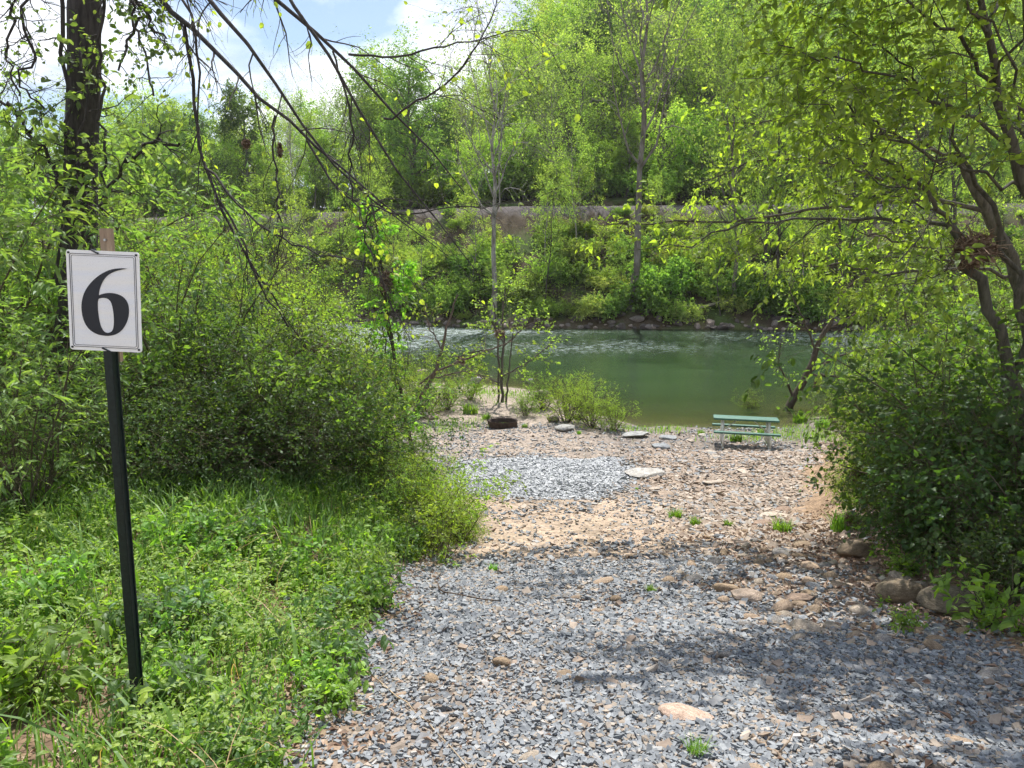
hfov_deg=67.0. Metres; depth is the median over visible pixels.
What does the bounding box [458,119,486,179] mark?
maple tree
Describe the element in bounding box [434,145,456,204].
poplar tree
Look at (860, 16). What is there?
birch tree
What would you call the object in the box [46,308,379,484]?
privet shrub
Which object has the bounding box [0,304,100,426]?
broad leaved shrub
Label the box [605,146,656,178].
bank shrub
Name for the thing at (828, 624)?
cobble
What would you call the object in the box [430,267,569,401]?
riverside tree
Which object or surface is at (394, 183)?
bank shrub
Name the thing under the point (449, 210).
bank shrub
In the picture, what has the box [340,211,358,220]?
bank shrub
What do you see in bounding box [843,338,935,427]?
tall shrub
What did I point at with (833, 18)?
bare tree
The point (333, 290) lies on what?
bank shrub
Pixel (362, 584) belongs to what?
leafy plant
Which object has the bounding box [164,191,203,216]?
bank shrub
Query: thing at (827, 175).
poplar tree
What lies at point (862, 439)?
broad leaved shrub
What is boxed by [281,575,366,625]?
leafy plant
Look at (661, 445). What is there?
flat stone
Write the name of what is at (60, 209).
tall shrub
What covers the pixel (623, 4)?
poplar tree
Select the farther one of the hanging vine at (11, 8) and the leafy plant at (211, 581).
the hanging vine at (11, 8)
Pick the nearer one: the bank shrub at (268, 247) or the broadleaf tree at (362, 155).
the bank shrub at (268, 247)
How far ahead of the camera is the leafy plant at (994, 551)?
6.51 m
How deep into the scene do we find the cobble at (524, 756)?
3.11 m
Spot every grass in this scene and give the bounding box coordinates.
[0,440,442,767]
[416,382,864,445]
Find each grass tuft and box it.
[458,401,480,414]
[482,411,491,419]
[487,563,497,569]
[645,584,659,590]
[665,505,686,517]
[681,731,718,757]
[687,514,701,524]
[723,519,733,526]
[729,434,742,441]
[766,512,795,532]
[782,411,805,423]
[810,416,832,427]
[818,506,862,531]
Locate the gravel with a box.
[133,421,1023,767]
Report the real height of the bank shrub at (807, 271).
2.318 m
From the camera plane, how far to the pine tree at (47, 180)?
138.78 m
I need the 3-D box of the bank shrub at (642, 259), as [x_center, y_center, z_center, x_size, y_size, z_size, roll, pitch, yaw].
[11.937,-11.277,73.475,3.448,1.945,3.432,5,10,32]
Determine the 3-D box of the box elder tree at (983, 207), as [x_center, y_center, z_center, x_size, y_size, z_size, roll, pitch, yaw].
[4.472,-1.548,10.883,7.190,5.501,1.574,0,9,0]
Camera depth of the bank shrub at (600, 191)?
88.35 m
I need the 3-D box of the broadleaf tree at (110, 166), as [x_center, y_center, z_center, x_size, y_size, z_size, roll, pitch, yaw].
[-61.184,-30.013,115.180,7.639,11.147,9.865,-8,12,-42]
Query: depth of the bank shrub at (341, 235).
84.04 m
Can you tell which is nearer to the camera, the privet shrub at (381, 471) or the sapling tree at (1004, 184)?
the privet shrub at (381, 471)
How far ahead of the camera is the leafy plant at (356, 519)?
7.58 m
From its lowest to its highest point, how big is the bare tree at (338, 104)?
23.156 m
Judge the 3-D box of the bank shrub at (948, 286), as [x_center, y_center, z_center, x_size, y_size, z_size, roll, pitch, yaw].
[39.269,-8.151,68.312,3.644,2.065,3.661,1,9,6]
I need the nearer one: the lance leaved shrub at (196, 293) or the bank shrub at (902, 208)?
the lance leaved shrub at (196, 293)
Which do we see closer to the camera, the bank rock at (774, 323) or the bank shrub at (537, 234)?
the bank rock at (774, 323)
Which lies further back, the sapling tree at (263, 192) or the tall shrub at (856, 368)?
the sapling tree at (263, 192)
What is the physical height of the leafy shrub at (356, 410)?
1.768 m
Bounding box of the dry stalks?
[2,448,402,767]
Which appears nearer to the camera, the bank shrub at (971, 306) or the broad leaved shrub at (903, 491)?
the broad leaved shrub at (903, 491)
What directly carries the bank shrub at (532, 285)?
on the ground at (654, 412)
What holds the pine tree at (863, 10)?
on the ground at (654, 412)
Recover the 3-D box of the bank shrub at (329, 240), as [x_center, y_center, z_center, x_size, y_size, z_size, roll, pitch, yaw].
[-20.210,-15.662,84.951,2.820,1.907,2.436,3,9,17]
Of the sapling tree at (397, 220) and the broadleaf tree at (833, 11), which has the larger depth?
the broadleaf tree at (833, 11)
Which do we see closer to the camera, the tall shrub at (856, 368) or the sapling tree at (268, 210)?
the tall shrub at (856, 368)
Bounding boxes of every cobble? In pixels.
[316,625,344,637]
[396,691,408,695]
[424,673,438,682]
[492,657,510,666]
[495,585,507,591]
[517,751,538,761]
[557,669,570,674]
[593,576,613,585]
[610,595,621,601]
[659,658,668,665]
[662,576,674,581]
[676,570,685,575]
[686,573,701,580]
[687,561,695,565]
[706,557,720,563]
[713,533,724,537]
[713,583,738,591]
[717,596,729,602]
[718,651,732,657]
[720,548,727,555]
[737,553,749,557]
[737,621,755,626]
[743,613,757,618]
[749,763,762,767]
[753,559,764,564]
[753,578,763,583]
[756,674,765,679]
[767,574,776,579]
[771,547,789,556]
[771,615,783,622]
[773,599,793,611]
[774,553,786,558]
[775,573,791,579]
[777,559,787,563]
[779,610,791,615]
[779,624,791,629]
[787,549,803,552]
[789,618,820,631]
[790,633,805,640]
[792,540,810,547]
[792,552,807,558]
[792,600,807,605]
[795,556,805,560]
[795,602,806,607]
[800,561,819,570]
[800,589,814,593]
[802,576,816,583]
[803,604,821,613]
[805,582,821,588]
[812,569,823,573]
[814,597,824,605]
[818,562,832,567]
[823,571,836,578]
[823,621,841,629]
[828,560,837,566]
[830,581,851,588]
[845,630,861,637]
[849,604,869,615]
[859,622,870,628]
[864,575,879,580]
[865,760,893,767]
[866,608,878,618]
[873,633,892,643]
[888,571,913,580]
[902,625,923,630]
[913,629,923,632]
[914,581,927,585]
[923,639,943,650]
[926,635,946,640]
[945,734,972,743]
[955,626,969,632]
[976,667,1004,678]
[994,676,1013,682]
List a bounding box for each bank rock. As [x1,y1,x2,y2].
[607,320,615,323]
[617,323,625,328]
[629,315,643,321]
[640,324,645,329]
[675,320,681,326]
[694,323,700,328]
[705,319,714,325]
[717,323,729,329]
[771,314,789,320]
[771,320,777,325]
[797,318,808,323]
[818,315,846,328]
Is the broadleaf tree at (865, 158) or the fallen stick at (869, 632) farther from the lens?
the broadleaf tree at (865, 158)
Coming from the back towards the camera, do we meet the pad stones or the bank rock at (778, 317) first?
the bank rock at (778, 317)
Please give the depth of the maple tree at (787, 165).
86.55 m
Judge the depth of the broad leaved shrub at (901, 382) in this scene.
16.55 m
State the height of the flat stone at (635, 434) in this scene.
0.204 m
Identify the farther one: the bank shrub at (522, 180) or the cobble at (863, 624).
the bank shrub at (522, 180)
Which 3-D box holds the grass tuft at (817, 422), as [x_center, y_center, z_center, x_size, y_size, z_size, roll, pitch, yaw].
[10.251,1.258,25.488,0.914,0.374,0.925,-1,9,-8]
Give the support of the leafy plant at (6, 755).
on the ground at (654, 412)
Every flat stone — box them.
[554,424,574,430]
[622,431,648,436]
[624,467,666,477]
[651,443,669,448]
[658,491,673,495]
[658,703,713,720]
[659,435,676,439]
[704,480,723,483]
[731,588,761,601]
[737,469,747,474]
[753,519,771,524]
[760,512,786,516]
[774,506,789,511]
[785,593,815,601]
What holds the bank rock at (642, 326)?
on the ground at (654, 412)
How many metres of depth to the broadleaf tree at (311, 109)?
130.13 m
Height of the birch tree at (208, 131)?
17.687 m
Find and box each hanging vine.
[0,0,83,123]
[0,0,85,171]
[0,40,102,204]
[15,14,138,279]
[28,0,90,383]
[47,96,215,245]
[75,0,123,211]
[88,0,179,91]
[89,0,188,127]
[107,0,184,64]
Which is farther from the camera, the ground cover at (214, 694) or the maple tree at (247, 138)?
the maple tree at (247, 138)
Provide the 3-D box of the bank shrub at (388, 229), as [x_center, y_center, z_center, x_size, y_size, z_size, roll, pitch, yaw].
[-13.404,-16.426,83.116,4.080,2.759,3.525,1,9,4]
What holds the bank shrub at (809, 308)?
on the ground at (654, 412)
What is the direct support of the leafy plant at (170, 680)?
on the ground at (654, 412)
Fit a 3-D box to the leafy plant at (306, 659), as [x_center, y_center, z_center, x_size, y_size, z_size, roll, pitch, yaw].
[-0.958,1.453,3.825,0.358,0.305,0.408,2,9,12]
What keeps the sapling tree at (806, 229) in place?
on the ground at (654, 412)
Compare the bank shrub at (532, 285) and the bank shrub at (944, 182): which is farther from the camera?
the bank shrub at (944, 182)
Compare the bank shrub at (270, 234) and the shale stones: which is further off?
the bank shrub at (270, 234)
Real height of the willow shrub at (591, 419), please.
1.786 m
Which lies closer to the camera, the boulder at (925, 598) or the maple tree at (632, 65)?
the boulder at (925, 598)
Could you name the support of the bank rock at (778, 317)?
on the ground at (654, 412)
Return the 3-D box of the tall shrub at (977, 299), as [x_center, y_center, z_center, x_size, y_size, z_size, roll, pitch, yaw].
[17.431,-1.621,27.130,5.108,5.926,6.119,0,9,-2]
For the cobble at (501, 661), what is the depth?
4.41 m
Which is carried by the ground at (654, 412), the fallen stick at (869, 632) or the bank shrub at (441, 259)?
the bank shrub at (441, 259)
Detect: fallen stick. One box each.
[345,655,469,767]
[432,570,498,600]
[499,504,601,520]
[751,723,797,765]
[851,622,922,642]
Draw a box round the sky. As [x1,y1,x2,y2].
[0,0,583,217]
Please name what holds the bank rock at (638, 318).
on the ground at (654, 412)
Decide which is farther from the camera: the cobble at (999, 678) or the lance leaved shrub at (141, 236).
the lance leaved shrub at (141, 236)
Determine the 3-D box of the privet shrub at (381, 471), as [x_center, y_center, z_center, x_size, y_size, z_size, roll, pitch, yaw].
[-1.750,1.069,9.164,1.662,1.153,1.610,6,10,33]
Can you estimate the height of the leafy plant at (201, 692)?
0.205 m
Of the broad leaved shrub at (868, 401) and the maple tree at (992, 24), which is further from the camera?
the maple tree at (992, 24)
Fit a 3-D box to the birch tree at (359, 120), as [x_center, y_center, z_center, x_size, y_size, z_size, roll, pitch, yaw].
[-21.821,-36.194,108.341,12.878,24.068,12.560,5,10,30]
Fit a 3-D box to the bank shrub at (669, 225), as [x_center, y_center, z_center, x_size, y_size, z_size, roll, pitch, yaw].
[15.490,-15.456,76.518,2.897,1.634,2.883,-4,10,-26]
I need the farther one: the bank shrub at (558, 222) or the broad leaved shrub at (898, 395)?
the bank shrub at (558, 222)
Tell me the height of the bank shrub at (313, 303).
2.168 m
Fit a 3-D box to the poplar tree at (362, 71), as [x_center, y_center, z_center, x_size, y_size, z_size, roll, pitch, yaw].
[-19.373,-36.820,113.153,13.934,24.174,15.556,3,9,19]
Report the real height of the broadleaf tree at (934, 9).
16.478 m
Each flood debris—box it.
[241,138,251,149]
[276,142,283,158]
[377,269,393,292]
[456,356,465,365]
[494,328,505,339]
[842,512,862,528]
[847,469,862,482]
[944,224,1012,275]
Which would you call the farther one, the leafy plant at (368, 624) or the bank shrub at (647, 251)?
the bank shrub at (647, 251)
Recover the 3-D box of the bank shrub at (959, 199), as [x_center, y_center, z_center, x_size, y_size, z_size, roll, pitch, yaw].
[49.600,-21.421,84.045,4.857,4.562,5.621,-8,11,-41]
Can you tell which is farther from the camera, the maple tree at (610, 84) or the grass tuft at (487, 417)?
the maple tree at (610, 84)
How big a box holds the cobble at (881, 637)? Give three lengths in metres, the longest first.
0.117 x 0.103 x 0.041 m
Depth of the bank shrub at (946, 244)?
71.09 m
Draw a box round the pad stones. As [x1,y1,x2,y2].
[439,455,640,500]
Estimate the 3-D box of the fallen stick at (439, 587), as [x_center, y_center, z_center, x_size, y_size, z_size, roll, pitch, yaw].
[-0.575,1.749,6.672,0.329,0.337,1.511,-4,10,-26]
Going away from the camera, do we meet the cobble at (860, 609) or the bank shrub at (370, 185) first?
the cobble at (860, 609)
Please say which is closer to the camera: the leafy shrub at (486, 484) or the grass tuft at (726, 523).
the leafy shrub at (486, 484)
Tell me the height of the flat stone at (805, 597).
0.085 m
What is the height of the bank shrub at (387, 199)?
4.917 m
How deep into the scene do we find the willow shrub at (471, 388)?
29.76 m
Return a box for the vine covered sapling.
[351,194,424,449]
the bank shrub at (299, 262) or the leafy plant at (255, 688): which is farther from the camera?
the bank shrub at (299, 262)
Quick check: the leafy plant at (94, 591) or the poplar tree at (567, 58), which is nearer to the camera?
the leafy plant at (94, 591)
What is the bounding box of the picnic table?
[712,414,780,450]
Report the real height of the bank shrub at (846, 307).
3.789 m
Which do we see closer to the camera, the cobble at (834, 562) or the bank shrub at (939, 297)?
the cobble at (834, 562)
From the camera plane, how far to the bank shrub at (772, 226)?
75.37 m
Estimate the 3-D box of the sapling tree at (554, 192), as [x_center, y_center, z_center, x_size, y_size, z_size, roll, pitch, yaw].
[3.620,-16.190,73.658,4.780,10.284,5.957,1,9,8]
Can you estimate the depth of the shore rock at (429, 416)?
26.30 m
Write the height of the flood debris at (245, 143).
0.127 m
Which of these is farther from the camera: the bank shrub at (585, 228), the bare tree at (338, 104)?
the bare tree at (338, 104)
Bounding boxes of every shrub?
[0,106,125,416]
[0,109,266,407]
[0,112,159,407]
[0,137,194,391]
[0,142,256,427]
[0,160,102,417]
[0,239,200,540]
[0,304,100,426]
[1,168,283,419]
[1,209,262,385]
[1,223,339,390]
[3,150,153,325]
[5,219,339,349]
[21,350,240,489]
[25,170,269,325]
[26,160,314,457]
[35,364,332,505]
[39,192,356,430]
[40,283,256,427]
[41,181,351,366]
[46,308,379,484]
[51,193,255,302]
[66,298,385,448]
[81,307,367,480]
[84,286,326,478]
[96,323,392,491]
[99,226,353,320]
[100,191,150,217]
[100,377,232,492]
[119,270,408,458]
[129,218,338,347]
[131,323,411,502]
[135,318,267,374]
[139,192,169,217]
[140,200,168,217]
[145,189,169,216]
[145,218,159,231]
[148,287,427,453]
[153,180,189,214]
[160,252,411,371]
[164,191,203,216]
[172,184,206,213]
[178,195,220,215]
[201,183,222,199]
[204,243,236,258]
[207,233,357,344]
[211,174,245,201]
[211,235,233,243]
[212,301,427,429]
[215,289,393,467]
[217,346,453,496]
[218,178,260,207]
[223,292,460,451]
[224,247,365,368]
[240,178,274,205]
[242,189,283,210]
[248,230,278,247]
[248,331,485,484]
[261,232,284,254]
[262,172,292,207]
[262,322,402,392]
[274,269,318,298]
[274,270,291,282]
[282,232,313,250]
[284,348,425,468]
[285,184,325,207]
[286,332,352,363]
[291,242,341,265]
[291,257,313,267]
[293,175,342,207]
[295,275,311,294]
[296,208,318,217]
[303,297,325,311]
[305,173,348,207]
[310,237,344,253]
[310,260,355,287]
[311,223,324,233]
[313,194,333,207]
[317,235,335,247]
[320,251,350,267]
[321,288,339,301]
[326,187,357,210]
[326,432,439,504]
[327,323,400,384]
[329,224,356,243]
[334,169,376,207]
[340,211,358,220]
[340,439,436,521]
[340,449,526,567]
[341,237,372,269]
[343,166,398,208]
[345,266,361,277]
[349,287,382,311]
[350,229,374,242]
[352,343,436,404]
[352,443,510,565]
[353,284,378,298]
[354,178,398,209]
[354,254,378,266]
[356,449,473,525]
[358,266,420,311]
[360,401,462,488]
[368,249,412,271]
[368,409,433,485]
[369,218,401,241]
[370,157,412,209]
[373,431,464,484]
[374,242,402,251]
[375,234,391,244]
[379,475,473,547]
[380,346,451,403]
[381,286,429,313]
[381,377,415,443]
[381,392,416,444]
[382,242,425,265]
[384,428,462,494]
[387,452,520,543]
[388,166,435,209]
[395,208,414,221]
[398,221,427,238]
[398,368,458,417]
[402,520,459,559]
[405,170,451,208]
[405,250,439,284]
[409,243,432,257]
[416,248,456,270]
[416,274,474,317]
[417,459,507,516]
[419,368,474,410]
[420,170,451,195]
[420,240,462,258]
[423,277,473,312]
[424,172,449,203]
[426,259,445,271]
[431,507,489,543]
[432,487,492,541]
[438,206,456,215]
[439,180,460,204]
[440,250,486,281]
[443,166,510,204]
[444,253,480,271]
[444,291,474,308]
[445,215,469,230]
[445,270,502,301]
[445,509,487,535]
[448,368,486,399]
[451,241,488,268]
[455,311,471,320]
[456,170,497,202]
[459,167,512,202]
[459,237,516,279]
[467,230,527,256]
[475,244,512,266]
[481,223,503,236]
[484,233,505,246]
[485,276,519,296]
[486,146,549,195]
[487,266,510,277]
[488,149,529,195]
[501,166,531,198]
[501,251,521,263]
[505,266,552,305]
[508,163,564,200]
[508,246,574,286]
[509,386,549,415]
[511,367,572,410]
[517,293,556,317]
[518,159,578,199]
[526,159,574,201]
[527,223,567,244]
[531,235,547,247]
[531,298,571,318]
[532,370,610,422]
[535,148,605,199]
[539,233,575,258]
[545,254,606,284]
[548,217,570,227]
[550,367,605,409]
[551,294,585,317]
[551,376,625,428]
[553,234,606,263]
[558,221,584,237]
[562,215,596,237]
[563,218,596,237]
[566,289,619,320]
[567,162,608,199]
[572,146,628,197]
[573,235,601,248]
[576,293,613,316]
[581,271,599,287]
[582,287,629,322]
[584,270,629,294]
[589,220,623,240]
[591,390,641,431]
[593,137,626,177]
[594,264,623,287]
[595,260,628,287]
[599,172,635,197]
[604,257,621,265]
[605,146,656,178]
[606,205,632,218]
[607,270,670,316]
[608,229,664,259]
[615,278,652,309]
[616,161,683,205]
[621,255,654,272]
[626,249,703,305]
[627,272,657,285]
[630,159,667,178]
[630,263,665,275]
[641,203,661,215]
[641,220,652,229]
[641,246,651,256]
[645,250,696,279]
[651,228,672,238]
[651,239,703,269]
[654,149,695,175]
[656,221,680,231]
[657,294,698,323]
[661,160,718,198]
[663,243,692,266]
[666,225,693,239]
[670,133,722,179]
[670,214,689,224]
[670,299,714,323]
[676,152,734,185]
[680,238,706,260]
[682,282,699,295]
[688,230,750,267]
[688,258,721,281]
[693,273,730,296]
[693,279,729,301]
[696,135,751,174]
[700,252,761,294]
[701,219,742,246]
[707,294,750,314]
[712,159,764,197]
[713,248,751,266]
[717,169,768,196]
[720,225,756,248]
[723,266,792,319]
[727,255,789,285]
[730,202,749,218]
[730,384,763,413]
[736,168,776,196]
[738,143,786,179]
[743,305,1023,556]
[751,141,814,175]
[751,244,771,254]
[756,274,819,319]
[757,239,788,254]
[760,213,787,233]
[760,216,803,242]
[765,286,1023,525]
[765,300,799,315]
[774,160,823,196]
[781,236,829,261]
[782,285,830,325]
[785,301,1023,552]
[788,223,812,240]
[792,265,821,284]
[798,312,1022,466]
[799,395,905,513]
[801,291,850,319]
[802,237,864,273]
[802,282,870,319]
[803,169,844,195]
[804,278,837,300]
[806,347,999,455]
[808,155,873,189]
[808,240,868,271]
[808,454,855,500]
[809,389,864,443]
[812,229,854,246]
[812,397,842,423]
[813,365,958,480]
[817,400,867,446]
[820,266,849,284]
[824,356,904,412]
[828,337,889,419]
[829,418,864,465]
[831,488,861,511]
[833,222,871,245]
[835,461,949,551]
[840,256,1023,443]
[841,427,1018,561]
[842,287,880,319]
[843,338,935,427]
[843,341,967,407]
[845,452,888,524]
[847,392,1023,562]
[849,372,1023,586]
[850,272,1021,393]
[850,366,987,502]
[851,170,887,194]
[854,288,1002,394]
[855,159,904,194]
[855,277,1023,513]
[858,208,875,214]
[861,272,1019,372]
[861,330,999,374]
[866,282,1013,365]
[869,249,884,259]
[869,290,926,314]
[869,293,926,319]
[871,258,921,283]
[871,265,936,295]
[880,176,917,199]
[882,165,940,198]
[883,241,911,254]
[890,331,967,392]
[895,205,906,215]
[895,273,942,298]
[899,210,918,218]
[899,461,1023,616]
[902,247,948,272]
[909,258,1023,372]
[920,289,963,309]
[922,179,960,202]
[923,264,1023,399]
[924,257,1021,349]
[933,227,961,257]
[934,202,1023,368]
[938,271,997,303]
[942,281,972,295]
[946,165,993,202]
[946,290,997,318]
[957,160,1010,182]
[978,263,1007,289]
[982,160,1010,194]
[986,132,1023,181]
[996,237,1023,264]
[997,171,1021,196]
[1004,223,1023,239]
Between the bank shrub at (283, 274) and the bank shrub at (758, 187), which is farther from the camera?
the bank shrub at (758, 187)
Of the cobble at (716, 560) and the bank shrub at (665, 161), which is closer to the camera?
the cobble at (716, 560)
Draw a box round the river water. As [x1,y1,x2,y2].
[273,322,1021,429]
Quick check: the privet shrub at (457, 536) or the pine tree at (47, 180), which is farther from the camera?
the pine tree at (47, 180)
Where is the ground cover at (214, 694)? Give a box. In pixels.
[0,443,432,767]
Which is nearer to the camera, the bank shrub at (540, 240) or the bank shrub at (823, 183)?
the bank shrub at (540, 240)
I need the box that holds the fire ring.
[488,416,517,428]
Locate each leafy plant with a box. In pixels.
[0,520,22,573]
[0,542,106,616]
[0,565,86,621]
[0,596,54,635]
[0,596,112,722]
[0,604,67,678]
[0,617,27,642]
[0,723,22,767]
[35,538,107,575]
[69,454,108,478]
[77,584,148,624]
[86,481,164,517]
[86,545,139,578]
[88,584,193,652]
[90,567,181,624]
[91,641,225,729]
[105,757,161,767]
[106,573,232,641]
[114,628,227,707]
[123,621,181,662]
[131,500,227,558]
[140,493,191,528]
[147,631,199,672]
[158,717,279,767]
[159,480,200,512]
[160,562,247,619]
[162,566,223,597]
[168,525,246,570]
[168,608,242,653]
[170,548,228,582]
[173,676,232,715]
[183,695,294,767]
[183,716,251,765]
[185,495,266,557]
[188,596,258,646]
[200,507,272,554]
[201,475,246,501]
[206,697,302,767]
[227,492,282,534]
[227,659,278,704]
[233,462,290,491]
[238,538,298,587]
[245,455,285,479]
[252,485,292,504]
[252,683,326,742]
[253,526,340,576]
[254,516,277,542]
[263,522,304,566]
[265,605,393,679]
[268,564,321,597]
[270,649,373,720]
[272,462,325,499]
[275,646,359,700]
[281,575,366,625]
[291,465,335,492]
[303,550,335,578]
[310,547,352,577]
[314,672,361,708]
[315,575,385,620]
[319,616,364,654]
[321,542,399,588]
[321,564,388,610]
[324,614,372,653]
[326,521,393,561]
[335,500,392,541]
[340,567,384,596]
[342,540,390,574]
[345,548,394,579]
[347,556,412,607]
[365,579,403,613]
[370,514,425,542]
[370,523,424,563]
[385,508,427,556]
[865,541,933,578]
[872,594,930,633]
[929,547,1023,642]
[968,526,1023,566]
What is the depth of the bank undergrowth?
74.22 m
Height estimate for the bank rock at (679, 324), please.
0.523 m
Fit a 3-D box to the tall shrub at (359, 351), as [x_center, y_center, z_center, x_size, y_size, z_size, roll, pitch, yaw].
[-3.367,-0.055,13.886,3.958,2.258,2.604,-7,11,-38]
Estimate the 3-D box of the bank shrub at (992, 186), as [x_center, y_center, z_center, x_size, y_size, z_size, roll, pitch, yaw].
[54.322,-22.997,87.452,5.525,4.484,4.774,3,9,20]
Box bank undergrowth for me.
[157,209,1023,323]
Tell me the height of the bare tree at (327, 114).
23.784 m
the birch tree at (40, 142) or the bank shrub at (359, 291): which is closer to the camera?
the bank shrub at (359, 291)
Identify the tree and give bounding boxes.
[0,65,38,199]
[0,108,41,207]
[3,64,65,216]
[9,135,45,217]
[19,122,55,211]
[22,119,61,192]
[29,0,585,448]
[30,154,61,206]
[98,149,121,195]
[99,121,132,187]
[100,70,168,193]
[100,84,206,178]
[100,103,133,195]
[101,89,164,189]
[108,167,139,197]
[110,193,156,249]
[112,102,207,186]
[118,203,152,247]
[123,125,185,195]
[141,97,210,195]
[141,162,177,217]
[150,138,200,214]
[153,94,213,174]
[164,214,192,247]
[167,145,210,202]
[171,109,229,194]
[183,130,244,212]
[185,103,250,177]
[186,108,224,189]
[187,215,222,278]
[205,74,253,168]
[206,77,289,207]
[212,139,245,195]
[214,102,285,190]
[232,172,277,258]
[236,80,306,181]
[244,200,287,262]
[249,129,294,198]
[252,85,302,187]
[256,26,317,212]
[259,75,326,185]
[260,146,304,234]
[262,158,290,208]
[263,87,354,207]
[271,82,321,187]
[276,187,330,271]
[283,26,391,177]
[286,107,336,186]
[291,124,335,208]
[298,66,354,206]
[298,125,352,207]
[308,133,397,292]
[309,86,372,171]
[314,191,360,270]
[316,30,403,176]
[322,40,403,183]
[331,84,406,175]
[336,143,382,199]
[337,86,427,188]
[343,89,402,177]
[348,162,392,228]
[350,11,454,177]
[361,141,395,210]
[374,38,466,209]
[374,214,418,310]
[386,136,425,185]
[393,273,543,418]
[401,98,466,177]
[401,229,451,313]
[410,51,495,172]
[421,96,466,166]
[426,0,602,319]
[429,49,511,175]
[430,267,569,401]
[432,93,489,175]
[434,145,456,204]
[444,160,478,239]
[449,127,510,201]
[450,184,496,282]
[458,50,508,174]
[458,66,516,157]
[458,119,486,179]
[467,64,522,167]
[476,28,566,152]
[476,253,513,306]
[480,0,572,166]
[480,22,537,128]
[483,134,521,199]
[494,0,571,100]
[494,112,555,200]
[497,21,581,163]
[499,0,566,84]
[502,58,571,166]
[504,2,603,199]
[516,172,578,300]
[525,0,579,58]
[526,160,575,265]
[532,0,621,108]
[532,0,637,167]
[534,0,552,56]
[538,0,591,63]
[542,91,597,196]
[543,114,607,248]
[548,25,583,99]
[554,0,627,117]
[554,143,605,211]
[560,33,646,142]
[563,160,605,235]
[567,0,741,309]
[571,27,667,152]
[572,127,619,199]
[575,75,1023,320]
[578,0,637,69]
[578,0,639,101]
[583,0,1023,480]
[586,0,680,129]
[605,235,632,287]
[610,107,653,196]
[622,0,657,64]
[630,1,707,135]
[630,96,696,184]
[634,0,717,90]
[643,174,679,244]
[660,0,758,152]
[664,0,807,309]
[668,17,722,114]
[673,0,732,49]
[675,104,738,196]
[677,0,803,119]
[680,210,727,282]
[685,0,750,103]
[685,93,754,192]
[695,218,746,315]
[705,48,810,155]
[721,0,784,59]
[721,11,831,289]
[722,1,839,286]
[723,0,807,142]
[731,214,772,274]
[737,82,783,177]
[742,8,803,114]
[744,187,769,243]
[746,239,933,411]
[759,125,805,194]
[767,0,868,128]
[767,0,932,159]
[769,0,827,62]
[772,44,916,301]
[785,189,847,288]
[807,204,847,274]
[810,137,844,195]
[811,1,856,41]
[814,1,853,91]
[817,1,924,153]
[827,164,868,234]
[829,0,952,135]
[836,0,907,37]
[843,131,877,194]
[848,2,874,33]
[852,0,1023,305]
[861,139,894,192]
[868,184,950,316]
[870,0,944,68]
[877,3,986,154]
[891,133,948,175]
[896,228,949,294]
[903,0,987,60]
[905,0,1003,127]
[907,53,1019,162]
[912,179,977,278]
[931,148,976,240]
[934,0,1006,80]
[934,112,988,187]
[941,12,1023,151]
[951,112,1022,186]
[952,0,1017,63]
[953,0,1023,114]
[966,173,1023,268]
[977,157,1018,228]
[981,0,1022,80]
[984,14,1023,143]
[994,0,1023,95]
[1005,137,1023,178]
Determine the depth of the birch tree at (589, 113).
90.64 m
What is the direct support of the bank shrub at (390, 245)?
on the ground at (654, 412)
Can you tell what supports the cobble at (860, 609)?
on the ground at (654, 412)
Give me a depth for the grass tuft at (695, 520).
11.64 m
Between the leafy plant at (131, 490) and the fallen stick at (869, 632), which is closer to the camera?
the fallen stick at (869, 632)
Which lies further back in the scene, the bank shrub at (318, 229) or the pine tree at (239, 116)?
the pine tree at (239, 116)
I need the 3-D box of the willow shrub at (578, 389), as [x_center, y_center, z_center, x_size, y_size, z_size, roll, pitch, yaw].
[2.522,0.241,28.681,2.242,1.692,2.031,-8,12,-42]
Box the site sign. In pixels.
[66,228,146,728]
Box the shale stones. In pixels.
[364,425,1023,767]
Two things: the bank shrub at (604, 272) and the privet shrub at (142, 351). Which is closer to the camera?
the privet shrub at (142, 351)
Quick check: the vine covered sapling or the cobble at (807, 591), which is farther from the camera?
the vine covered sapling
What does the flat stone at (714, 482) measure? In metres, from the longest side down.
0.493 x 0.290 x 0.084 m
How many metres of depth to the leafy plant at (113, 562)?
5.11 m
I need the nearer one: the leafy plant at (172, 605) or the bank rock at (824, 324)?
the leafy plant at (172, 605)
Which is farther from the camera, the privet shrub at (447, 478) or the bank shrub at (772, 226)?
the bank shrub at (772, 226)
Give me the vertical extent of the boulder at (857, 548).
0.228 m
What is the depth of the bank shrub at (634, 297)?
68.09 m
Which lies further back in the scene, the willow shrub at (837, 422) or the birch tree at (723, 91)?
the birch tree at (723, 91)
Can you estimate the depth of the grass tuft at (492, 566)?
7.47 m
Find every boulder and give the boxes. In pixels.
[837,539,875,557]
[875,578,925,604]
[916,585,990,615]
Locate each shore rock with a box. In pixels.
[424,412,437,419]
[469,376,481,384]
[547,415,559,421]
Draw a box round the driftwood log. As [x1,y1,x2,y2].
[699,300,727,308]
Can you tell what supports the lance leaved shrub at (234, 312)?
on the ground at (654, 412)
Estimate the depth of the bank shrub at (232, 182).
106.44 m
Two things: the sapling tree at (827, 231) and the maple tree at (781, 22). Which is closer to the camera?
the sapling tree at (827, 231)
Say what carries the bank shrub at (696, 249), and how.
on the ground at (654, 412)
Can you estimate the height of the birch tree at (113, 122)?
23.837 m
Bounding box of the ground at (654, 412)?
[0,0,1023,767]
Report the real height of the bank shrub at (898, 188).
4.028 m
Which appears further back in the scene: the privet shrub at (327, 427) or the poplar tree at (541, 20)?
the poplar tree at (541, 20)

